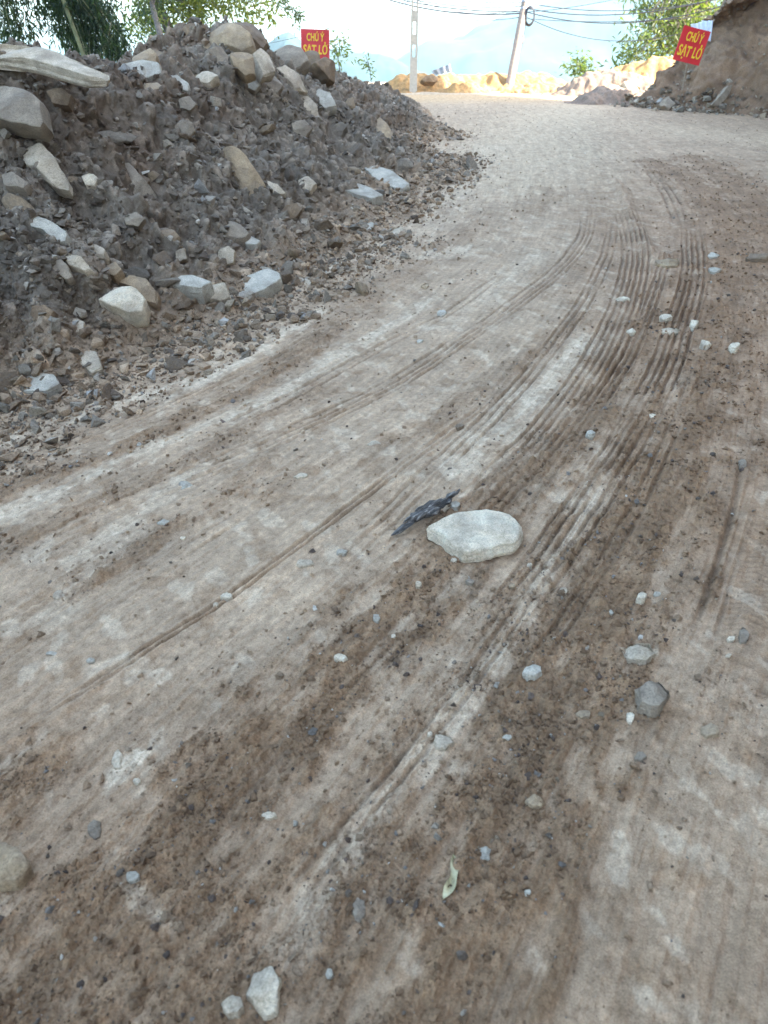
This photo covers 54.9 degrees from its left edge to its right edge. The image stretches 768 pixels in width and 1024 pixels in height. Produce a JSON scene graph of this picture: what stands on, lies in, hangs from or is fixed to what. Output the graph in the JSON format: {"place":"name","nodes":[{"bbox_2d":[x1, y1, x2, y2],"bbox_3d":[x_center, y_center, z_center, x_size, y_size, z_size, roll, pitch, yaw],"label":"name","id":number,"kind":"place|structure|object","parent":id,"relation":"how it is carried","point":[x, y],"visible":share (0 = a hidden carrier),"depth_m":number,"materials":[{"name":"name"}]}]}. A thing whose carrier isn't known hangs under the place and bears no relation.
{"place":"outdoors","nodes":[
{"label":"outdoors","id":0,"kind":"place"},
{"bbox_2d":[0,38,418,61],"bbox_3d":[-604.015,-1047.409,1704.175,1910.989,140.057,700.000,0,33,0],"label":"mountain","id":1,"kind":"structure","parent":0,"point":[375,46],"depth_m":1636.52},
{"bbox_2d":[0,0,554,53],"label":"sky","id":2,"kind":"structure","parent":0,"point":[394,28],"materials":[{"name":"white"}]},
{"bbox_2d":[269,32,437,81],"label":"hill","id":3,"kind":"structure","parent":0,"point":[388,68],"depth_m":422.12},
{"bbox_2d":[354,281,368,295],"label":"stone","id":4,"kind":"object","parent":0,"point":[361,288],"visible":0.75,"depth_m":5.11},
{"bbox_2d":[0,95,767,1023],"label":"road","id":5,"kind":"structure","parent":0,"point":[706,923],"depth_m":2.26,"materials":[{"name":"soil"}]},
{"bbox_2d":[0,842,34,891],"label":"stone","id":6,"kind":"object","parent":5,"relation":"on","point":[17,872],"visible":1,"depth_m":1.53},
{"bbox_2d":[88,820,101,839],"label":"stone","id":7,"kind":"object","parent":5,"relation":"on","point":[94,829],"visible":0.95,"depth_m":1.65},
{"bbox_2d":[111,749,123,769],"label":"stone","id":8,"kind":"object","parent":5,"relation":"on","point":[117,759],"visible":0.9,"depth_m":1.81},
{"bbox_2d":[166,356,188,369],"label":"stone","id":9,"kind":"object","parent":5,"relation":"on","point":[173,363],"visible":0.94,"depth_m":4.03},
{"bbox_2d":[221,995,244,1019],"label":"stone","id":10,"kind":"object","parent":5,"relation":"on","point":[232,1006],"visible":1,"depth_m":1.33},
{"bbox_2d":[246,966,281,1020],"bbox_3d":[-0.222,0.897,1.372,0.062,0.067,0.088,0,35,0],"label":"stone","id":11,"kind":"object","parent":5,"relation":"on","point":[263,993],"visible":1,"depth_m":1.35,"materials":[{"name":"white stone"}]},
{"bbox_2d":[351,897,365,922],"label":"stone","id":12,"kind":"object","parent":5,"relation":"on","point":[358,911],"visible":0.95,"depth_m":1.50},
{"bbox_2d":[1,546,735,1019],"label":"clods","id":13,"kind":"object","parent":5,"relation":"on","point":[441,798],"visible":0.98,"depth_m":1.74,"materials":[{"name":"soil"}]},
{"bbox_2d":[0,94,767,1023],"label":"crumbs","id":14,"kind":"object","parent":5,"relation":"on","point":[136,1004],"visible":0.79,"depth_m":1.82,"materials":[{"name":"soil"}]},
{"bbox_2d":[391,489,459,535],"bbox_3d":[0.161,-0.001,2.711,0.369,0.050,0.074,-28,42,-33],"label":"wood piece","id":15,"kind":"object","parent":5,"relation":"on","point":[429,508],"visible":1,"depth_m":2.70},
{"bbox_2d":[433,734,453,750],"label":"stone","id":16,"kind":"object","parent":5,"relation":"on","point":[442,743],"visible":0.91,"depth_m":1.85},
{"bbox_2d":[442,854,458,898],"bbox_3d":[0.143,0.768,1.558,0.023,0.015,0.106,9,34,14],"label":"dry leaf","id":17,"kind":"object","parent":5,"relation":"on","point":[452,882],"visible":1,"depth_m":1.55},
{"bbox_2d":[426,509,522,562],"bbox_3d":[0.328,0.084,2.602,0.324,0.092,0.244,-11,34,-17],"label":"rock","id":18,"kind":"object","parent":5,"relation":"on","point":[475,536],"visible":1,"depth_m":2.56,"materials":[{"name":"white stone"}]},
{"bbox_2d":[522,664,541,680],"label":"stone","id":19,"kind":"object","parent":5,"relation":"on","point":[533,672],"visible":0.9,"depth_m":2.04,"materials":[{"name":"grey stone"}]},
{"bbox_2d":[525,794,543,809],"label":"stone","id":20,"kind":"object","parent":5,"relation":"on","point":[533,802],"visible":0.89,"depth_m":1.71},
{"bbox_2d":[622,643,656,665],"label":"stone","id":21,"kind":"object","parent":5,"relation":"on","point":[639,654],"visible":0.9,"depth_m":2.11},
{"bbox_2d":[634,681,669,717],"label":"stone","id":22,"kind":"object","parent":5,"relation":"on","point":[652,698],"visible":0.94,"depth_m":1.94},
{"bbox_2d":[656,97,674,110],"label":"rock","id":23,"kind":"object","parent":5,"relation":"on","point":[668,103],"visible":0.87,"depth_m":18.28,"materials":[{"name":"grey stone"}]},
{"bbox_2d":[655,258,678,268],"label":"stone","id":24,"kind":"object","parent":5,"relation":"on","point":[667,263],"visible":0.83,"depth_m":5.81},
{"bbox_2d":[700,723,718,738],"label":"stone","id":25,"kind":"object","parent":5,"relation":"on","point":[709,730],"visible":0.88,"depth_m":1.89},
{"bbox_2d":[745,253,767,262],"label":"stone","id":26,"kind":"object","parent":5,"relation":"on","point":[763,257],"visible":0.71,"depth_m":5.87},
{"bbox_2d":[368,82,566,94],"bbox_3d":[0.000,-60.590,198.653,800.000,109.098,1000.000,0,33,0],"label":"ground","id":27,"kind":"structure","parent":0,"point":[437,93],"depth_m":23.60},
{"bbox_2d":[0,0,50,46],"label":"bamboo","id":28,"kind":"object","parent":27,"relation":"on","point":[8,20],"visible":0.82,"depth_m":12.73,"materials":[{"name":"green plant"}]},
{"bbox_2d":[21,0,153,61],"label":"bamboo","id":29,"kind":"object","parent":27,"relation":"on","point":[78,34],"visible":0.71,"depth_m":13.33,"materials":[{"name":"green plant"}]},
{"bbox_2d":[111,0,291,50],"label":"broadleaf tree","id":30,"kind":"object","parent":27,"relation":"on","point":[198,10],"visible":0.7,"depth_m":25.72,"materials":[{"name":"green plant"}]},
{"bbox_2d":[270,0,306,36],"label":"hanging branch","id":31,"kind":"object","parent":30,"relation":"hanging from","point":[295,14],"visible":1,"depth_m":23.85,"materials":[{"name":"green plant"}]},
{"bbox_2d":[0,19,476,398],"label":"rubble bank","id":32,"kind":"structure","parent":27,"relation":"on","point":[102,100],"depth_m":5.62,"materials":[{"name":"soil"}]},
{"bbox_2d":[2,172,31,196],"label":"rock","id":33,"kind":"object","parent":32,"relation":"on","point":[15,183],"visible":0.91,"depth_m":4.36,"materials":[{"name":"grey stone"}]},
{"bbox_2d":[1,193,34,211],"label":"stone","id":34,"kind":"object","parent":32,"relation":"on","point":[10,200],"visible":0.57,"depth_m":4.32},
{"bbox_2d":[0,85,53,141],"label":"rock","id":35,"kind":"object","parent":32,"relation":"on","point":[24,113],"visible":0.98,"depth_m":4.51,"materials":[{"name":"grey stone"}]},
{"bbox_2d":[23,373,62,393],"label":"rock","id":36,"kind":"object","parent":32,"relation":"on","point":[47,383],"visible":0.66,"depth_m":3.71,"materials":[{"name":"grey stone"}]},
{"bbox_2d":[30,305,57,320],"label":"rock","id":37,"kind":"object","parent":32,"relation":"on","point":[34,313],"visible":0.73,"depth_m":3.88,"materials":[{"name":"brown stone"}]},
{"bbox_2d":[23,143,72,198],"bbox_3d":[-2.134,-2.150,4.681,0.364,0.185,0.358,0,69,0],"label":"rock","id":38,"kind":"object","parent":32,"relation":"on","point":[50,171],"visible":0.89,"depth_m":4.62,"materials":[{"name":"stone"}]},
{"bbox_2d":[30,217,71,245],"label":"rock","id":39,"kind":"object","parent":32,"relation":"on","point":[42,226],"visible":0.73,"depth_m":4.28,"materials":[{"name":"grey stone"}]},
{"bbox_2d":[0,43,109,87],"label":"rock","id":40,"kind":"object","parent":32,"relation":"on","point":[45,62],"visible":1,"depth_m":4.87,"materials":[{"name":"stone"}]},
{"bbox_2d":[47,88,74,111],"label":"rock","id":41,"kind":"object","parent":32,"relation":"on","point":[61,98],"visible":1,"depth_m":5.01,"materials":[{"name":"brown stone"}]},
{"bbox_2d":[52,259,75,284],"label":"rock","id":42,"kind":"object","parent":32,"relation":"on","point":[65,272],"visible":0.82,"depth_m":4.10,"materials":[{"name":"grey stone"}]},
{"bbox_2d":[60,253,94,276],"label":"rock","id":43,"kind":"object","parent":32,"relation":"on","point":[75,263],"visible":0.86,"depth_m":4.14,"materials":[{"name":"stone"}]},
{"bbox_2d":[82,173,97,189],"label":"rock","id":44,"kind":"object","parent":32,"relation":"on","point":[89,179],"visible":0.88,"depth_m":4.77,"materials":[{"name":"white stone"}]},
{"bbox_2d":[80,350,103,376],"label":"rock","id":45,"kind":"object","parent":32,"relation":"on","point":[94,367],"visible":0.9,"depth_m":3.92,"materials":[{"name":"stone"}]},
{"bbox_2d":[94,244,109,264],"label":"rock","id":46,"kind":"object","parent":32,"relation":"on","point":[101,254],"visible":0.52,"depth_m":4.42,"materials":[{"name":"stone"}]},
{"bbox_2d":[98,130,124,144],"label":"stone","id":47,"kind":"object","parent":32,"relation":"on","point":[118,139],"visible":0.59,"depth_m":5.32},
{"bbox_2d":[107,262,124,284],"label":"rock","id":48,"kind":"object","parent":32,"relation":"on","point":[117,275],"visible":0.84,"depth_m":4.42,"materials":[{"name":"beige stone"}]},
{"bbox_2d":[98,286,150,327],"bbox_3d":[-1.494,-1.175,4.283,0.272,0.231,0.186,0,69,0],"label":"rock","id":49,"kind":"object","parent":32,"relation":"on","point":[128,304],"visible":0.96,"depth_m":4.20,"materials":[{"name":"white stone"}]},
{"bbox_2d":[124,212,145,229],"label":"rock","id":50,"kind":"object","parent":32,"relation":"on","point":[136,220],"visible":0.98,"depth_m":4.72,"materials":[{"name":"grey stone"}]},
{"bbox_2d":[123,266,149,279],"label":"stone","id":51,"kind":"object","parent":32,"relation":"on","point":[138,272],"visible":0.54,"depth_m":4.51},
{"bbox_2d":[119,275,160,310],"bbox_3d":[-1.491,-1.324,4.551,0.235,0.207,0.180,0,69,0],"label":"rock","id":52,"kind":"object","parent":32,"relation":"on","point":[146,290],"visible":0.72,"depth_m":4.47,"materials":[{"name":"beige stone"}]},
{"bbox_2d":[125,163,157,197],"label":"rock","id":53,"kind":"object","parent":32,"relation":"on","point":[142,185],"visible":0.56,"depth_m":5.27,"materials":[{"name":"grey stone"}]},
{"bbox_2d":[121,60,161,80],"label":"rock","id":54,"kind":"object","parent":32,"relation":"on","point":[152,68],"visible":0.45,"depth_m":6.24,"materials":[{"name":"grey stone"}]},
{"bbox_2d":[132,48,160,64],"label":"rock","id":55,"kind":"object","parent":32,"relation":"on","point":[149,54],"visible":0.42,"depth_m":6.81,"materials":[{"name":"beige stone"}]},
{"bbox_2d":[119,0,182,43],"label":"young tree","id":56,"kind":"object","parent":32,"relation":"on","point":[155,19],"visible":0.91,"depth_m":22.00,"materials":[{"name":"green plant"}]},
{"bbox_2d":[155,277,180,286],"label":"stone","id":57,"kind":"object","parent":32,"relation":"on","point":[165,282],"visible":1,"depth_m":4.57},
{"bbox_2d":[175,120,195,136],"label":"rock","id":58,"kind":"object","parent":32,"relation":"on","point":[185,126],"visible":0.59,"depth_m":5.85,"materials":[{"name":"grey stone"}]},
{"bbox_2d":[179,96,197,111],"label":"rock","id":59,"kind":"object","parent":32,"relation":"on","point":[190,105],"visible":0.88,"depth_m":6.25,"materials":[{"name":"grey stone"}]},
{"bbox_2d":[170,275,214,304],"bbox_3d":[-1.214,-1.397,4.690,0.280,0.160,0.152,0,50,0],"label":"rock","id":60,"kind":"object","parent":32,"relation":"on","point":[199,289],"visible":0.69,"depth_m":4.63,"materials":[{"name":"grey stone"}]},
{"bbox_2d":[195,71,219,87],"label":"rock","id":61,"kind":"object","parent":32,"relation":"on","point":[208,79],"visible":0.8,"depth_m":6.84,"materials":[{"name":"stone"}]},
{"bbox_2d":[204,46,227,63],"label":"rock","id":62,"kind":"object","parent":32,"relation":"on","point":[219,53],"visible":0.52,"depth_m":7.22,"materials":[{"name":"grey stone"}]},
{"bbox_2d":[208,283,231,303],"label":"rock","id":63,"kind":"object","parent":32,"relation":"on","point":[222,293],"visible":0.54,"depth_m":4.71,"materials":[{"name":"stone"}]},
{"bbox_2d":[218,246,235,266],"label":"rock","id":64,"kind":"object","parent":32,"relation":"on","point":[228,253],"visible":0.75,"depth_m":5.10,"materials":[{"name":"stone"}]},
{"bbox_2d":[209,22,256,54],"bbox_3d":[-1.606,-4.914,7.833,0.529,0.388,0.415,-7,77,4],"label":"rock","id":65,"kind":"object","parent":32,"relation":"on","point":[233,37],"visible":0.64,"depth_m":7.65,"materials":[{"name":"beige stone"}]},
{"bbox_2d":[223,221,250,248],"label":"rock","id":66,"kind":"object","parent":32,"relation":"on","point":[238,234],"visible":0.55,"depth_m":5.47,"materials":[{"name":"grey stone"}]},
{"bbox_2d":[230,52,255,83],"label":"rock","id":67,"kind":"object","parent":32,"relation":"on","point":[243,63],"visible":0.98,"depth_m":7.14,"materials":[{"name":"beige stone"}]},
{"bbox_2d":[222,146,265,195],"bbox_3d":[-1.177,-2.734,6.120,0.464,0.476,0.232,10,1,-6],"label":"rock","id":68,"kind":"object","parent":32,"relation":"on","point":[246,174],"visible":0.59,"depth_m":6.01,"materials":[{"name":"beige stone"}]},
{"bbox_2d":[0,15,497,491],"bbox_3d":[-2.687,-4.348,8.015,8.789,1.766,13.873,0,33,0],"label":"gravel","id":69,"kind":"structure","parent":32,"relation":"on","point":[8,404],"depth_m":4.78,"materials":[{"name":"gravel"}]},
{"bbox_2d":[0,371,24,392],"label":"stone","id":70,"kind":"object","parent":69,"relation":"on","point":[5,377],"visible":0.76,"depth_m":3.67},
{"bbox_2d":[152,250,174,266],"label":"stone","id":71,"kind":"object","parent":69,"relation":"on","point":[160,258],"visible":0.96,"depth_m":4.65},
{"bbox_2d":[230,22,267,51],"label":"rock","id":72,"kind":"object","parent":32,"relation":"on","point":[259,39],"visible":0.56,"depth_m":8.07,"materials":[{"name":"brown stone"}]},
{"bbox_2d":[245,236,260,249],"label":"rock","id":73,"kind":"object","parent":32,"relation":"on","point":[251,243],"visible":0.66,"depth_m":5.50,"materials":[{"name":"grey stone"}]},
{"bbox_2d":[241,269,282,298],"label":"rock","id":74,"kind":"object","parent":32,"relation":"on","point":[267,283],"visible":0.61,"depth_m":5.03,"materials":[{"name":"grey stone"}]},
{"bbox_2d":[253,48,274,82],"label":"rock","id":75,"kind":"object","parent":32,"relation":"on","point":[264,69],"visible":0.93,"depth_m":7.51,"materials":[{"name":"stone"}]},
{"bbox_2d":[265,76,283,94],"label":"rock","id":76,"kind":"object","parent":32,"relation":"on","point":[275,85],"visible":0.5,"depth_m":7.94,"materials":[{"name":"grey stone"}]},
{"bbox_2d":[274,45,309,75],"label":"rock","id":77,"kind":"object","parent":32,"relation":"on","point":[298,57],"visible":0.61,"depth_m":9.40,"materials":[{"name":"grey stone"}]},
{"bbox_2d":[281,203,302,219],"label":"rock","id":78,"kind":"object","parent":32,"relation":"on","point":[295,210],"visible":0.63,"depth_m":6.19,"materials":[{"name":"brown stone"}]},
{"bbox_2d":[277,65,307,94],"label":"rock","id":79,"kind":"object","parent":32,"relation":"on","point":[294,80],"visible":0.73,"depth_m":8.52,"materials":[{"name":"stone"}]},
{"bbox_2d":[291,120,312,137],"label":"rock","id":80,"kind":"object","parent":32,"relation":"on","point":[302,128],"visible":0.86,"depth_m":7.69,"materials":[{"name":"grey stone"}]},
{"bbox_2d":[298,176,316,194],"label":"rock","id":81,"kind":"object","parent":32,"relation":"on","point":[310,186],"visible":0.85,"depth_m":6.79,"materials":[{"name":"stone"}]},
{"bbox_2d":[301,94,318,115],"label":"rock","id":82,"kind":"object","parent":32,"relation":"on","point":[310,105],"visible":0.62,"depth_m":8.61,"materials":[{"name":"stone"}]},
{"bbox_2d":[301,29,329,58],"bbox_3d":[-1.533,-10.135,16.703,0.653,1.303,0.050,2,33,3],"label":"warning sign","id":83,"kind":"object","parent":32,"relation":"on","point":[317,40],"visible":0.85,"depth_m":16.47,"materials":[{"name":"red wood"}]},
{"bbox_2d":[309,57,334,87],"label":"rock","id":84,"kind":"object","parent":32,"relation":"on","point":[322,70],"visible":0.87,"depth_m":10.48,"materials":[{"name":"brown stone"}]},
{"bbox_2d":[314,220,333,230],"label":"stone","id":85,"kind":"object","parent":32,"relation":"on","point":[324,224],"visible":0.88,"depth_m":6.24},
{"bbox_2d":[316,89,336,115],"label":"rock","id":86,"kind":"object","parent":32,"relation":"on","point":[327,102],"visible":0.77,"depth_m":8.92,"materials":[{"name":"grey stone"}]},
{"bbox_2d":[331,120,347,137],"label":"rock","id":87,"kind":"object","parent":32,"relation":"on","point":[341,128],"visible":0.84,"depth_m":8.91,"materials":[{"name":"stone"}]},
{"bbox_2d":[326,28,355,71],"bbox_3d":[-1.136,-11.520,19.020,0.825,1.575,1.283,0,33,0],"label":"sapling","id":88,"kind":"object","parent":32,"relation":"on","point":[335,49],"visible":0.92,"depth_m":18.95,"materials":[{"name":"green plant"}]},
{"bbox_2d":[345,183,383,204],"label":"rock","id":89,"kind":"object","parent":32,"relation":"on","point":[367,193],"visible":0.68,"depth_m":7.40,"materials":[{"name":"grey stone"}]},
{"bbox_2d":[374,117,392,138],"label":"rock","id":90,"kind":"object","parent":32,"relation":"on","point":[383,126],"visible":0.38,"depth_m":10.09,"materials":[{"name":"beige stone"}]},
{"bbox_2d":[364,165,409,191],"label":"rock","id":91,"kind":"object","parent":32,"relation":"on","point":[394,179],"visible":0.7,"depth_m":8.44,"materials":[{"name":"grey stone"}]},
{"bbox_2d":[396,158,412,170],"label":"stone","id":92,"kind":"object","parent":32,"relation":"on","point":[405,164],"visible":0.98,"depth_m":9.23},
{"bbox_2d":[409,0,417,92],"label":"utility pole","id":93,"kind":"object","parent":27,"relation":"on","point":[413,61],"visible":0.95,"depth_m":23.83,"materials":[{"name":"concrete"}]},
{"bbox_2d":[388,73,450,92],"bbox_3d":[1.200,-14.640,25.298,3.900,0.674,3.120,0,33,0],"label":"earth heap","id":94,"kind":"object","parent":27,"relation":"on","point":[400,83],"visible":0.25,"depth_m":24.74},
{"bbox_2d":[435,81,491,92],"bbox_3d":[2.600,-13.910,24.340,2.340,0.450,1.300,0,33,0],"label":"earth heap","id":95,"kind":"object","parent":27,"relation":"on","point":[469,87],"visible":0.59,"depth_m":24.05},
{"bbox_2d":[438,70,565,91],"bbox_3d":[3.600,-15.092,25.959,8.840,0.697,3.900,0,33,0],"label":"earth heap","id":96,"kind":"object","parent":27,"relation":"on","point":[493,81],"visible":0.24,"depth_m":25.34,"materials":[{"name":"soil"}]},
{"bbox_2d":[506,0,534,88],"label":"utility pole","id":97,"kind":"object","parent":27,"relation":"on","point":[522,23],"visible":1,"depth_m":24.82,"materials":[{"name":"concrete"}]},
{"bbox_2d":[389,0,519,14],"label":"overhead cable","id":98,"kind":"object","parent":97,"relation":"attached to","point":[455,12],"visible":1,"depth_m":25.31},
{"bbox_2d":[530,0,711,15],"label":"overhead cable","id":99,"kind":"object","parent":97,"relation":"attached to","point":[621,14],"visible":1,"depth_m":23.76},
{"bbox_2d":[527,6,719,23],"bbox_3d":[8.020,-15.965,23.448,7.422,0.803,0.026,13,35,20],"label":"overhead cable","id":100,"kind":"object","parent":97,"relation":"attached to","point":[624,22],"visible":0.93,"depth_m":23.77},
{"bbox_2d":[499,82,559,93],"bbox_3d":[5.200,-13.791,24.179,3.380,0.441,1.560,0,33,0],"label":"earth heap","id":101,"kind":"object","parent":27,"relation":"on","point":[533,88],"visible":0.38,"depth_m":23.90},
{"bbox_2d":[559,46,600,77],"bbox_3d":[7.395,-16.725,28.112,1.642,1.648,1.606,13,35,20],"label":"bush","id":102,"kind":"object","parent":27,"relation":"on","point":[580,67],"visible":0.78,"depth_m":27.87,"materials":[{"name":"green plant"}]},
{"bbox_2d":[529,69,651,95],"bbox_3d":[7.200,-13.638,23.565,5.200,0.838,2.860,0,33,0],"label":"earth heap","id":103,"kind":"object","parent":27,"relation":"on","point":[587,81],"visible":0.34,"depth_m":23.12,"materials":[{"name":"soil"}]},
{"bbox_2d":[564,85,640,104],"bbox_3d":[6.300,-11.464,20.444,3.120,0.550,1.820,0,33,0],"label":"earth heap","id":104,"kind":"object","parent":27,"relation":"on","point":[601,95],"visible":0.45,"depth_m":20.10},
{"bbox_2d":[598,56,674,83],"bbox_3d":[10.000,-16.079,27.108,6.760,1.124,3.900,0,33,0],"label":"earth heap","id":105,"kind":"object","parent":27,"relation":"on","point":[650,67],"visible":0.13,"depth_m":26.32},
{"bbox_2d":[599,0,723,68],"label":"broadleaf tree","id":106,"kind":"object","parent":27,"relation":"on","point":[667,27],"visible":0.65,"depth_m":28.64,"materials":[{"name":"green plant"}]},
{"bbox_2d":[397,0,720,81],"bbox_3d":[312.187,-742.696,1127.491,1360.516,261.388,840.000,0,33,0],"label":"mountain","id":107,"kind":"structure","parent":0,"point":[482,49],"depth_m":982.30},
{"bbox_2d":[631,0,767,115],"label":"hillside","id":108,"kind":"structure","parent":0,"point":[724,58],"depth_m":18.00,"materials":[{"name":"soil"}]},
{"bbox_2d":[609,0,767,119],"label":"debris","id":109,"kind":"object","parent":108,"relation":"on","point":[629,97],"visible":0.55,"depth_m":18.12,"materials":[{"name":"stone"}]},
{"bbox_2d":[673,25,710,89],"bbox_3d":[7.069,-10.515,17.139,0.788,1.280,0.050,-3,33,-4],"label":"warning sign","id":110,"kind":"object","parent":108,"relation":"on","point":[691,46],"visible":1,"depth_m":17.00,"materials":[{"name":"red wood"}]},
{"bbox_2d":[711,85,731,106],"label":"rock","id":111,"kind":"object","parent":108,"relation":"on","point":[722,96],"visible":0.99,"depth_m":17.52,"materials":[{"name":"grey stone"}]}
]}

